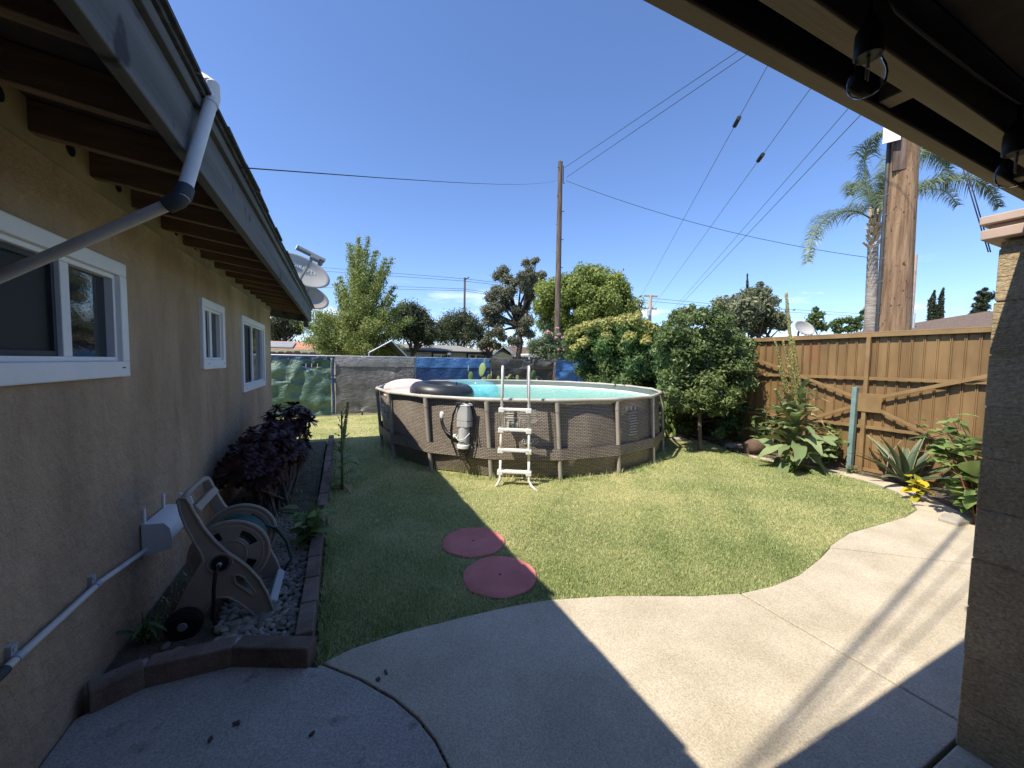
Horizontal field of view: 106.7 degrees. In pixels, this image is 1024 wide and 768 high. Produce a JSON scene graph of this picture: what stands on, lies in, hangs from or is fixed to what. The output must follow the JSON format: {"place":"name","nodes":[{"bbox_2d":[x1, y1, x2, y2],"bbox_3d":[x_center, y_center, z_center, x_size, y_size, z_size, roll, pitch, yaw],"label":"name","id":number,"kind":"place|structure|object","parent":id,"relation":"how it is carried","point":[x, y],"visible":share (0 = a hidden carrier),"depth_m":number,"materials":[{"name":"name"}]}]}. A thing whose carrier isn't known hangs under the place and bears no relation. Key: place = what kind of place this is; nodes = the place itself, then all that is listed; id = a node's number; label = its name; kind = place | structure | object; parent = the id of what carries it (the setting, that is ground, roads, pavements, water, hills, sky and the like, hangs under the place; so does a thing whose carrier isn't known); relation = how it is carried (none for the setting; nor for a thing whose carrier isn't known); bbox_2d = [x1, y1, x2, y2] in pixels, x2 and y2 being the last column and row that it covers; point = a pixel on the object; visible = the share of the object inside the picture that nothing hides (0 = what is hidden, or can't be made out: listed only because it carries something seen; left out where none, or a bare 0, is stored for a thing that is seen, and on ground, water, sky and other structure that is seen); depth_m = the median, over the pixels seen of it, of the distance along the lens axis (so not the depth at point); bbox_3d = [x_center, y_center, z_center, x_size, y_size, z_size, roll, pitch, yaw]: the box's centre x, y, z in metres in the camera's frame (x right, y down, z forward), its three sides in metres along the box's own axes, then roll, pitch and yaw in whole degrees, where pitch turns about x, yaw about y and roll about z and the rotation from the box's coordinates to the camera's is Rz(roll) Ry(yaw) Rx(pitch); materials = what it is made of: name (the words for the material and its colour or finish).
{"place":"outdoors","nodes":[
{"label":"outdoors","id":0,"kind":"place"},
{"bbox_2d":[271,341,320,356],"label":"neighbour house","id":1,"kind":"structure","parent":0,"point":[282,346],"depth_m":26.10,"materials":[{"name":"beige"}]},
{"bbox_2d":[384,344,486,378],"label":"neighbour house","id":2,"kind":"structure","parent":0,"point":[444,351],"depth_m":32.31,"materials":[{"name":"grey"}]},
{"bbox_2d":[432,353,448,357],"bbox_3d":[-5.956,-2.020,31.838,1.456,1.180,0.160,-1,4,-24],"label":"window","id":3,"kind":"structure","parent":2,"relation":"in","point":[443,355],"depth_m":31.78,"materials":[{"name":"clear glass"}]},
{"bbox_2d":[467,353,484,357],"bbox_3d":[-3.152,-2.049,33.107,1.596,1.180,0.160,-1,4,-24],"label":"window","id":4,"kind":"structure","parent":2,"relation":"in","point":[469,355],"depth_m":33.00,"materials":[{"name":"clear glass"}]},
{"bbox_2d":[39,455,993,767],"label":"patio","id":5,"kind":"structure","parent":0,"point":[845,651],"depth_m":1.84,"materials":[{"name":"concrete"}]},
{"bbox_2d":[208,668,449,767],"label":"leaf litter","id":6,"kind":"object","parent":5,"relation":"on","point":[237,722],"visible":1,"depth_m":1.66,"materials":[{"name":"plant"}]},
{"bbox_2d":[938,512,974,526],"bbox_3d":[4.645,1.426,3.987,0.424,0.080,0.196,0,4,-20],"label":"edging stone","id":7,"kind":"object","parent":5,"relation":"on","point":[958,519],"visible":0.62,"depth_m":3.93,"materials":[{"name":"stone"}]},
{"bbox_2d":[956,208,1023,767],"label":"pillar","id":8,"kind":"structure","parent":5,"relation":"on","point":[990,727],"depth_m":1.49,"materials":[{"name":"paint"}]},
{"bbox_2d":[479,345,573,361],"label":"neighbour house","id":9,"kind":"structure","parent":0,"point":[510,351],"depth_m":37.48,"materials":[{"name":"grey"}]},
{"bbox_2d":[168,0,1023,359],"label":"sky","id":10,"kind":"structure","parent":0,"point":[494,94],"materials":[{"name":"blue"}]},
{"bbox_2d":[278,414,917,667],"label":"lawn","id":11,"kind":"structure","parent":0,"point":[657,454],"depth_m":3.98,"materials":[{"name":"plant"}]},
{"bbox_2d":[320,401,365,493],"bbox_3d":[-2.097,0.844,4.649,0.472,1.246,0.442,1,3,8],"label":"mullein","id":12,"kind":"object","parent":11,"relation":"on","point":[343,428],"visible":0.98,"depth_m":4.67,"materials":[{"name":"green plant"}]},
{"bbox_2d":[442,528,504,558],"bbox_3d":[-0.343,1.409,3.371,0.550,0.053,0.548,-1,4,-24],"label":"stepping stone","id":13,"kind":"object","parent":11,"relation":"on","point":[472,543],"visible":0.91,"depth_m":3.33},
{"bbox_2d":[479,358,485,378],"bbox_3d":[-0.895,-0.312,11.549,0.238,0.938,0.180,1,3,9],"label":"prickly pear","id":14,"kind":"object","parent":11,"relation":"on","point":[482,368],"visible":0.56,"depth_m":11.53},
{"bbox_2d":[463,556,536,599],"bbox_3d":[-0.091,1.443,2.843,0.548,0.053,0.548,-1,4,-24],"label":"stepping stone","id":15,"kind":"object","parent":11,"relation":"on","point":[502,577],"visible":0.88,"depth_m":2.80,"materials":[{"name":"stone"}]},
{"bbox_2d":[487,370,541,379],"bbox_3d":[0.086,-0.223,11.490,1.676,0.405,0.107,1,3,2],"label":"prickly pear","id":16,"kind":"object","parent":11,"relation":"on","point":[533,374],"visible":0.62,"depth_m":11.49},
{"bbox_2d":[494,365,536,490],"bbox_3d":[0.103,0.544,5.169,0.598,1.593,0.927,1,3,5],"label":"pool ladder","id":17,"kind":"object","parent":11,"relation":"on","point":[501,430],"visible":0.96,"depth_m":4.93,"materials":[{"name":"plastic"}]},
{"bbox_2d":[375,379,664,479],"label":"swimming pool","id":18,"kind":"structure","parent":11,"relation":"on","point":[581,428],"depth_m":5.47,"materials":[{"name":"plastic"}]},
{"bbox_2d":[383,379,421,396],"bbox_3d":[-1.768,0.093,6.595,0.872,0.359,0.740,-1,4,-24],"label":"pool float","id":19,"kind":"object","parent":18,"relation":"on","point":[401,385],"visible":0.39,"depth_m":6.47,"materials":[{"name":"plastic"}]},
{"bbox_2d":[409,380,473,396],"bbox_3d":[-1.178,0.132,6.421,1.067,0.354,1.067,-1,4,-24],"label":"swim ring","id":20,"kind":"object","parent":18,"relation":"on","point":[441,388],"visible":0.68,"depth_m":6.03,"materials":[{"name":"rubber"}]},
{"bbox_2d":[440,401,475,469],"bbox_3d":[-0.777,0.698,5.319,0.616,0.940,0.224,2,3,18],"label":"filter pump","id":21,"kind":"object","parent":18,"relation":"attached to","point":[465,414],"visible":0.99,"depth_m":5.21,"materials":[{"name":"grey plastic"}]},
{"bbox_2d":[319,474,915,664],"bbox_3d":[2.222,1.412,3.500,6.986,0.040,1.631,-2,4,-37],"label":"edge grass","id":22,"kind":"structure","parent":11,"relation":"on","point":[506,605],"depth_m":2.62,"materials":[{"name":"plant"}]},
{"bbox_2d":[557,310,680,432],"bbox_3d":[2.863,-0.403,10.402,2.464,3.209,4.157,-1,4,-24],"label":"hedge shrub","id":23,"kind":"object","parent":11,"relation":"on","point":[605,353],"visible":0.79,"depth_m":9.81,"materials":[{"name":"green plant"}]},
{"bbox_2d":[657,384,688,437],"bbox_3d":[3.469,0.582,8.170,0.730,1.158,0.155,1,3,2],"label":"prickly pear","id":24,"kind":"object","parent":11,"relation":"on","point":[666,418],"visible":0.59,"depth_m":8.19,"materials":[{"name":"plant"}]},
{"bbox_2d":[671,437,686,441],"bbox_3d":[3.502,1.175,8.027,0.302,0.080,0.196,0,3,-18],"label":"edging stone","id":25,"kind":"object","parent":11,"relation":"on","point":[677,439],"visible":0.9,"depth_m":7.96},
{"bbox_2d":[648,303,760,450],"bbox_3d":[3.578,-0.084,7.156,2.426,2.761,1.648,1,3,-4],"label":"leafy shrub","id":26,"kind":"object","parent":11,"relation":"on","point":[696,353],"visible":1,"depth_m":6.71,"materials":[{"name":"green plant"}]},
{"bbox_2d":[783,451,810,472],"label":"bushy weed","id":27,"kind":"object","parent":11,"relation":"on","point":[793,466],"visible":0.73,"depth_m":5.71,"materials":[{"name":"green plant"}]},
{"bbox_2d":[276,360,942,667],"bbox_3d":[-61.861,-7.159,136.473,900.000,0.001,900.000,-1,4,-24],"label":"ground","id":28,"kind":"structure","parent":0,"point":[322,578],"depth_m":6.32,"materials":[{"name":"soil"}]},
{"bbox_2d":[0,0,313,767],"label":"house","id":29,"kind":"structure","parent":28,"relation":"on","point":[135,370],"depth_m":1.68,"materials":[{"name":"paint"}]},
{"bbox_2d":[0,210,129,385],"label":"window","id":30,"kind":"structure","parent":29,"relation":"in","point":[65,318],"depth_m":1.60,"materials":[{"name":"plastic"}]},
{"bbox_2d":[0,72,220,283],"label":"drain pipe","id":31,"kind":"object","parent":29,"relation":"attached to","point":[179,197],"visible":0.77,"depth_m":1.19,"materials":[{"name":"plastic"}]},
{"bbox_2d":[0,484,226,681],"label":"wall pipe","id":32,"kind":"object","parent":29,"relation":"attached to","point":[13,656],"depth_m":1.51,"materials":[{"name":"plastic"}]},
{"bbox_2d":[141,493,193,556],"bbox_3d":[-2.171,0.862,2.425,0.166,0.278,0.388,-1,4,-24],"label":"hose hanger","id":33,"kind":"object","parent":29,"relation":"attached to","point":[161,528],"visible":0.92,"depth_m":2.27,"materials":[{"name":"plastic"}]},
{"bbox_2d":[198,297,225,369],"bbox_3d":[-2.789,-0.446,3.507,0.100,0.610,0.690,-1,4,-24],"label":"window","id":34,"kind":"structure","parent":29,"relation":"in","point":[212,339],"depth_m":3.48,"materials":[{"name":"plastic"}]},
{"bbox_2d":[240,315,265,392],"bbox_3d":[-3.558,-0.401,5.207,0.100,0.930,1.490,-1,4,-24],"label":"window","id":35,"kind":"structure","parent":29,"relation":"in","point":[252,333],"depth_m":5.12,"materials":[{"name":"plastic"}]},
{"bbox_2d":[289,244,329,287],"bbox_3d":[-3.660,-1.925,6.627,0.883,0.861,0.555,-1,4,-24],"label":"satellite dish","id":36,"kind":"object","parent":29,"relation":"attached to","point":[311,273],"visible":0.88,"depth_m":6.75,"materials":[{"name":"metal"}]},
{"bbox_2d":[305,286,328,308],"bbox_3d":[-3.732,-1.612,7.000,0.396,0.459,0.599,2,3,14],"label":"satellite dish","id":37,"kind":"object","parent":29,"relation":"attached to","point":[319,299],"visible":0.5,"depth_m":7.14,"materials":[{"name":"metal"}]},
{"bbox_2d":[240,167,552,184],"bbox_3d":[0.331,-5.066,9.427,0.006,7.197,15.910,2,3,12],"label":"overhead wire","id":38,"kind":"object","parent":29,"relation":"attached to","point":[357,176],"visible":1,"depth_m":2.61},
{"bbox_2d":[643,0,1023,200],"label":"patio cover","id":39,"kind":"object","parent":29,"relation":"attached to","point":[930,98],"visible":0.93,"depth_m":0.78,"materials":[{"name":"beige wood"}]},
{"bbox_2d":[885,0,1023,106],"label":"string light cable","id":40,"kind":"object","parent":39,"relation":"hanging from","point":[906,19],"visible":1,"depth_m":0.76,"materials":[{"name":"rubber"}]},
{"bbox_2d":[846,0,888,99],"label":"string light bulb","id":41,"kind":"object","parent":40,"relation":"hanging from","point":[869,42],"visible":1,"depth_m":0.64,"materials":[{"name":"glass"},{"name":"black plastic"},{"name":"metal"}]},
{"bbox_2d":[994,104,1023,187],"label":"string light bulb","id":42,"kind":"object","parent":40,"relation":"hanging from","point":[1012,146],"visible":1,"depth_m":0.94,"materials":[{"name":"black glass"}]},
{"bbox_2d":[87,435,333,713],"bbox_3d":[-2.671,1.246,4.517,0.950,0.148,6.031,-1,4,-24],"label":"planter edging","id":43,"kind":"object","parent":28,"relation":"on","point":[298,649],"visible":0.85,"depth_m":1.94,"materials":[{"name":"brick"}]},
{"bbox_2d":[102,441,325,674],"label":"planter soil","id":44,"kind":"structure","parent":28,"relation":"on","point":[131,651],"depth_m":2.43,"materials":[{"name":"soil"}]},
{"bbox_2d":[115,605,166,644],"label":"wall weed","id":45,"kind":"object","parent":44,"relation":"on","point":[148,627],"depth_m":2.04,"materials":[{"name":"green plant"}]},
{"bbox_2d":[159,519,309,650],"bbox_3d":[-1.858,1.347,2.807,0.666,0.054,1.806,-1,4,-24],"label":"pebble bed","id":46,"kind":"object","parent":44,"relation":"on","point":[283,620],"visible":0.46,"depth_m":2.32,"materials":[{"name":"gravel"}]},
{"bbox_2d":[163,476,292,640],"bbox_3d":[-1.726,1.007,2.398,0.579,0.821,0.564,-1,4,-24],"label":"hose reel cart","id":47,"kind":"object","parent":46,"relation":"on","point":[230,552],"visible":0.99,"depth_m":2.24,"materials":[{"name":"grey plastic"}]},
{"bbox_2d":[281,495,336,549],"bbox_3d":[-1.674,1.146,3.167,0.384,0.406,0.364,4,4,42],"label":"leafy weed","id":48,"kind":"object","parent":46,"relation":"on","point":[313,517],"visible":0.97,"depth_m":3.13,"materials":[{"name":"green plant"}]},
{"bbox_2d":[213,401,318,516],"bbox_3d":[-2.644,0.772,4.212,0.722,1.019,1.927,0,3,-16],"label":"succulent bush","id":49,"kind":"object","parent":44,"relation":"on","point":[268,454],"visible":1,"depth_m":3.88,"materials":[{"name":"purple plant"}]},
{"bbox_2d":[270,316,303,341],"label":"broad tree","id":50,"kind":"object","parent":28,"relation":"on","point":[284,329],"visible":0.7,"depth_m":35.37,"materials":[{"name":"green plant"}]},
{"bbox_2d":[271,351,315,356],"bbox_3d":[-8.860,-0.015,9.852,6.785,1.819,0.020,-1,4,-24],"label":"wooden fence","id":51,"kind":"object","parent":28,"relation":"on","point":[295,353],"visible":0.14,"depth_m":10.97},
{"bbox_2d":[293,234,417,360],"bbox_3d":[-8.937,-4.323,21.628,6.582,9.181,8.883,-1,4,-24],"label":"feathery tree","id":52,"kind":"object","parent":28,"relation":"on","point":[358,323],"visible":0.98,"depth_m":20.68,"materials":[{"name":"green plant"}]},
{"bbox_2d":[364,340,407,356],"bbox_3d":[-6.517,-0.903,19.534,1.787,2.550,3.058,-1,4,-24],"label":"shade canopy","id":53,"kind":"object","parent":28,"relation":"on","point":[399,352],"visible":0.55,"depth_m":19.02,"materials":[{"name":"metal"}]},
{"bbox_2d":[281,338,536,361],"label":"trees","id":54,"kind":"object","parent":28,"relation":"on","point":[438,344],"visible":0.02,"depth_m":75.42,"materials":[{"name":"plant"}]},
{"bbox_2d":[271,354,556,414],"bbox_3d":[-4.215,0.060,11.214,16.431,1.758,0.046,-1,4,-24],"label":"chain link fence","id":55,"kind":"object","parent":28,"relation":"on","point":[280,355],"visible":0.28,"depth_m":10.95,"materials":[{"name":"metal"}]},
{"bbox_2d":[271,356,334,416],"bbox_3d":[-6.845,0.086,9.886,4.082,1.645,0.190,-1,4,-24],"label":"tarp","id":56,"kind":"object","parent":55,"relation":"hanging from","point":[307,382],"visible":0.29,"depth_m":10.41,"materials":[{"name":"plastic"}]},
{"bbox_2d":[335,356,413,413],"bbox_3d":[-3.980,0.028,11.193,2.181,1.640,0.144,-1,4,-25],"label":"tarp","id":57,"kind":"object","parent":55,"relation":"hanging from","point":[359,380],"visible":0.69,"depth_m":11.07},
{"bbox_2d":[416,357,489,380],"bbox_3d":[-1.848,0.001,12.168,2.410,1.670,0.091,-1,4,-24],"label":"tarp","id":58,"kind":"object","parent":55,"relation":"hanging from","point":[441,369],"visible":0.41,"depth_m":12.08,"materials":[{"name":"plastic"}]},
{"bbox_2d":[491,358,553,380],"bbox_3d":[0.378,-0.027,13.168,2.350,1.680,0.206,-1,4,-24],"label":"tarp","id":59,"kind":"object","parent":55,"relation":"hanging from","point":[543,369],"visible":0.41,"depth_m":13.14,"materials":[{"name":"plastic"}]},
{"bbox_2d":[555,359,586,381],"bbox_3d":[2.389,-0.051,14.095,1.820,1.685,0.138,-1,4,-24],"label":"tarp","id":60,"kind":"object","parent":55,"relation":"hanging from","point":[563,369],"visible":0.11,"depth_m":13.85,"materials":[{"name":"plastic"}]},
{"bbox_2d":[389,298,441,378],"bbox_3d":[-7.673,-3.541,29.510,4.329,6.741,5.697,0,3,-10],"label":"broad tree","id":61,"kind":"object","parent":28,"relation":"on","point":[419,331],"visible":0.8,"depth_m":28.98,"materials":[{"name":"green plant"}]},
{"bbox_2d":[433,306,486,347],"bbox_3d":[-5.335,-4.476,40.169,6.873,7.472,7.190,-1,4,-24],"label":"broad tree","id":62,"kind":"object","parent":28,"relation":"on","point":[452,327],"visible":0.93,"depth_m":38.57,"materials":[{"name":"green plant"}]},
{"bbox_2d":[463,277,468,346],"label":"utility pole","id":63,"kind":"object","parent":28,"relation":"on","point":[464,302],"visible":0.36,"depth_m":41.96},
{"bbox_2d":[476,337,501,373],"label":"broad tree","id":64,"kind":"object","parent":28,"relation":"on","point":[483,343],"visible":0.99,"depth_m":32.70,"materials":[{"name":"green plant"}]},
{"bbox_2d":[490,352,511,374],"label":"garden shed","id":65,"kind":"structure","parent":28,"relation":"on","point":[501,355],"depth_m":33.54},
{"bbox_2d":[479,256,548,358],"bbox_3d":[0.194,-5.559,32.410,5.936,10.718,5.880,1,3,-2],"label":"oak tree","id":66,"kind":"object","parent":28,"relation":"on","point":[520,322],"visible":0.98,"depth_m":31.18,"materials":[{"name":"green plant"}]},
{"bbox_2d":[525,327,567,380],"bbox_3d":[1.475,-0.674,14.704,1.982,3.003,0.855,1,3,4],"label":"oleander","id":67,"kind":"object","parent":28,"relation":"on","point":[552,348],"visible":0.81,"depth_m":14.57,"materials":[{"name":"green plant"}]},
{"bbox_2d":[553,161,564,380],"bbox_3d":[2.082,-4.578,17.055,0.339,10.655,0.699,2,3,11],"label":"utility pole","id":68,"kind":"object","parent":28,"relation":"on","point":[558,295],"visible":0.77,"depth_m":16.96,"materials":[{"name":"wood"}]},
{"bbox_2d":[566,51,737,166],"bbox_3d":[5.080,-8.642,10.999,0.022,1.269,13.278,-1,4,-24],"label":"overhead wire","id":69,"kind":"object","parent":68,"relation":"attached to","point":[660,103],"visible":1,"depth_m":11.78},
{"bbox_2d":[567,55,745,176],"bbox_3d":[5.085,-8.254,10.760,0.017,1.154,13.649,0,4,-23],"label":"overhead wire","id":70,"kind":"object","parent":68,"relation":"attached to","point":[664,110],"visible":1,"depth_m":11.52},
{"bbox_2d":[645,66,767,288],"bbox_3d":[6.597,-6.791,13.500,0.109,1.567,33.731,2,3,12],"label":"overhead wire","id":71,"kind":"object","parent":68,"relation":"attached to","point":[736,122],"visible":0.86,"depth_m":9.93,"materials":[{"name":"metal"}]},
{"bbox_2d":[568,181,866,257],"bbox_3d":[9.091,-6.924,16.000,13.645,3.998,0.019,1,3,9],"label":"overhead wire","id":72,"kind":"object","parent":68,"relation":"attached to","point":[709,226],"visible":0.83,"depth_m":16.16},
{"bbox_2d":[654,89,809,304],"bbox_3d":[7.821,-6.347,14.499,0.109,1.631,40.012,2,3,13],"label":"overhead wire","id":73,"kind":"object","parent":68,"relation":"attached to","point":[760,157],"visible":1,"depth_m":10.60,"materials":[{"name":"metal"}]},
{"bbox_2d":[529,261,646,340],"bbox_3d":[4.533,-3.566,23.804,7.162,7.827,6.584,-1,4,-24],"label":"round tree","id":74,"kind":"object","parent":28,"relation":"on","point":[594,290],"visible":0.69,"depth_m":22.25,"materials":[{"name":"green plant"}]},
{"bbox_2d":[643,294,657,320],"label":"utility pole","id":75,"kind":"object","parent":28,"relation":"on","point":[650,308],"visible":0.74,"depth_m":45.92,"materials":[{"name":"white wood"}]},
{"bbox_2d":[677,281,794,337],"bbox_3d":[5.794,-0.795,9.894,3.796,3.943,2.214,-2,4,-41],"label":"citrus tree","id":76,"kind":"object","parent":28,"relation":"on","point":[755,311],"visible":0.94,"depth_m":9.25,"materials":[{"name":"green plant"}]},
{"bbox_2d":[794,321,814,335],"bbox_3d":[7.367,-1.022,9.621,0.426,1.168,0.330,3,4,36],"label":"satellite dish","id":77,"kind":"object","parent":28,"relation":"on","point":[804,327],"visible":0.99,"depth_m":9.65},
{"bbox_2d":[801,306,829,334],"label":"wispy tree","id":78,"kind":"object","parent":28,"relation":"on","point":[814,321],"visible":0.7,"depth_m":23.84,"materials":[{"name":"green plant"}]},
{"bbox_2d":[670,430,974,525],"bbox_3d":[5.059,1.431,4.861,1.480,0.082,10.500,-1,4,-24],"label":"planting bed","id":79,"kind":"object","parent":28,"relation":"on","point":[943,498],"visible":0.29,"depth_m":5.67,"materials":[{"name":"soil"}]},
{"bbox_2d":[654,366,755,442],"bbox_3d":[4.087,0.375,8.176,2.182,1.742,1.558,3,4,36],"label":"undergrowth shrub","id":80,"kind":"object","parent":79,"relation":"on","point":[730,422],"visible":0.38,"depth_m":7.83,"materials":[{"name":"green plant"}]},
{"bbox_2d":[725,443,742,447],"bbox_3d":[4.377,1.218,7.519,0.384,0.080,0.196,0,4,-20],"label":"edging stone","id":81,"kind":"object","parent":79,"relation":"on","point":[731,445],"visible":0.74,"depth_m":7.44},
{"bbox_2d":[743,438,765,453],"bbox_3d":[4.402,1.131,6.896,0.365,0.294,0.288,1,3,-4],"label":"rock","id":82,"kind":"object","parent":79,"relation":"on","point":[752,446],"visible":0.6,"depth_m":6.80,"materials":[{"name":"stone"}]},
{"bbox_2d":[743,407,784,439],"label":"broadleaf weed","id":83,"kind":"object","parent":79,"relation":"on","point":[756,429],"visible":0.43,"depth_m":6.85,"materials":[{"name":"green plant"}]},
{"bbox_2d":[753,292,837,476],"bbox_3d":[4.487,0.100,5.850,1.205,3.024,1.158,2,3,12],"label":"mullein","id":84,"kind":"object","parent":79,"relation":"on","point":[792,422],"visible":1,"depth_m":5.84,"materials":[{"name":"green plant"}]},
{"bbox_2d":[636,326,991,487],"bbox_3d":[5.426,0.284,5.797,0.127,2.135,11.260,-1,4,-24],"label":"wooden fence","id":85,"kind":"object","parent":79,"relation":"on","point":[898,378],"visible":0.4,"depth_m":5.64,"materials":[{"name":"wood"}]},
{"bbox_2d":[815,422,848,466],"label":"rose bush","id":86,"kind":"object","parent":79,"relation":"on","point":[827,460],"visible":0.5,"depth_m":6.00,"materials":[{"name":"green plant"}]},
{"bbox_2d":[845,465,859,472],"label":"weed","id":87,"kind":"object","parent":79,"relation":"on","point":[851,469],"visible":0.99,"depth_m":5.73,"materials":[{"name":"green plant"}]},
{"bbox_2d":[846,387,859,467],"bbox_3d":[5.283,0.744,5.914,0.093,1.401,0.070,-1,4,-24],"label":"steel post","id":88,"kind":"object","parent":79,"relation":"on","point":[852,428],"visible":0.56,"depth_m":5.89,"materials":[{"name":"metal"}]},
{"bbox_2d":[845,435,959,483],"bbox_3d":[5.354,1.004,5.121,1.144,0.680,1.354,-1,4,-24],"label":"agave","id":89,"kind":"object","parent":79,"relation":"on","point":[902,463],"visible":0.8,"depth_m":5.15,"materials":[{"name":"green plant"}]},
{"bbox_2d":[900,474,935,501],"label":"yellow plant","id":90,"kind":"object","parent":79,"relation":"on","point":[920,482],"visible":0.99,"depth_m":4.55,"materials":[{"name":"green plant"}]},
{"bbox_2d":[906,409,981,512],"bbox_3d":[4.859,0.852,4.082,1.099,1.168,0.911,-1,4,-24],"label":"broadleaf weed","id":91,"kind":"object","parent":79,"relation":"on","point":[961,453],"visible":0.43,"depth_m":4.12,"materials":[{"name":"green plant"}]},
{"bbox_2d":[948,460,979,520],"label":"broadleaf weed","id":92,"kind":"object","parent":79,"relation":"on","point":[971,468],"visible":0.29,"depth_m":3.85,"materials":[{"name":"green plant"}]},
{"bbox_2d":[827,307,863,333],"bbox_3d":[22.967,-2.416,26.104,2.782,5.844,0.964,1,3,-4],"label":"wispy tree","id":93,"kind":"object","parent":28,"relation":"on","point":[856,326],"visible":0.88,"depth_m":25.88,"materials":[{"name":"green plant"}]},
{"bbox_2d":[874,127,919,331],"bbox_3d":[6.653,-1.633,6.588,0.628,6.130,0.571,-1,4,-24],"label":"utility pole","id":94,"kind":"object","parent":28,"relation":"on","point":[895,282],"visible":0.59,"depth_m":6.46,"materials":[{"name":"wood"}]},
{"bbox_2d":[799,130,1006,330],"bbox_3d":[15.788,-4.870,15.562,10.857,11.642,4.942,-1,4,-24],"label":"palm tree","id":95,"kind":"object","parent":28,"relation":"on","point":[874,223],"visible":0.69,"depth_m":14.87,"materials":[{"name":"green plant"}]},
{"bbox_2d":[912,254,917,312],"bbox_3d":[15.516,-2.005,15.082,0.768,6.159,0.342,1,3,-5],"label":"utility pole","id":96,"kind":"object","parent":28,"relation":"on","point":[915,274],"visible":0.14,"depth_m":14.94,"materials":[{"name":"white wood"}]},
{"bbox_2d":[854,311,992,332],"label":"neighbour house","id":97,"kind":"structure","parent":28,"relation":"on","point":[979,319],"depth_m":13.10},
{"bbox_2d":[925,290,936,320],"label":"cypress","id":98,"kind":"object","parent":28,"relation":"on","point":[931,309],"visible":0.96,"depth_m":43.85,"materials":[{"name":"green plant"}]},
{"bbox_2d":[937,287,945,318],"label":"cypress","id":99,"kind":"object","parent":28,"relation":"on","point":[941,306],"visible":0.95,"depth_m":43.87,"materials":[{"name":"green plant"}]},
{"bbox_2d":[968,287,995,313],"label":"conifer","id":100,"kind":"object","parent":28,"relation":"on","point":[983,298],"visible":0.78,"depth_m":39.77,"materials":[{"name":"green plant"}]},
{"bbox_2d":[670,109,847,312],"bbox_3d":[8.698,-5.782,14.500,0.014,1.973,40.203,2,3,14],"label":"overhead wire","id":101,"kind":"object","parent":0,"point":[776,190],"visible":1,"depth_m":10.88,"materials":[{"name":"metal"}]},
{"bbox_2d":[667,115,860,318],"bbox_3d":[8.968,-5.709,14.500,0.017,1.832,40.179,2,3,14],"label":"overhead wire","id":102,"kind":"object","parent":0,"point":[785,194],"visible":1,"depth_m":10.93,"materials":[{"name":"metal"}]},
{"bbox_2d":[963,169,988,251],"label":"overhead wire","id":103,"kind":"object","parent":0,"point":[974,205],"visible":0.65,"depth_m":8.99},
{"bbox_2d":[967,172,990,251],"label":"overhead wire","id":104,"kind":"object","parent":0,"point":[976,204],"visible":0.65,"depth_m":8.99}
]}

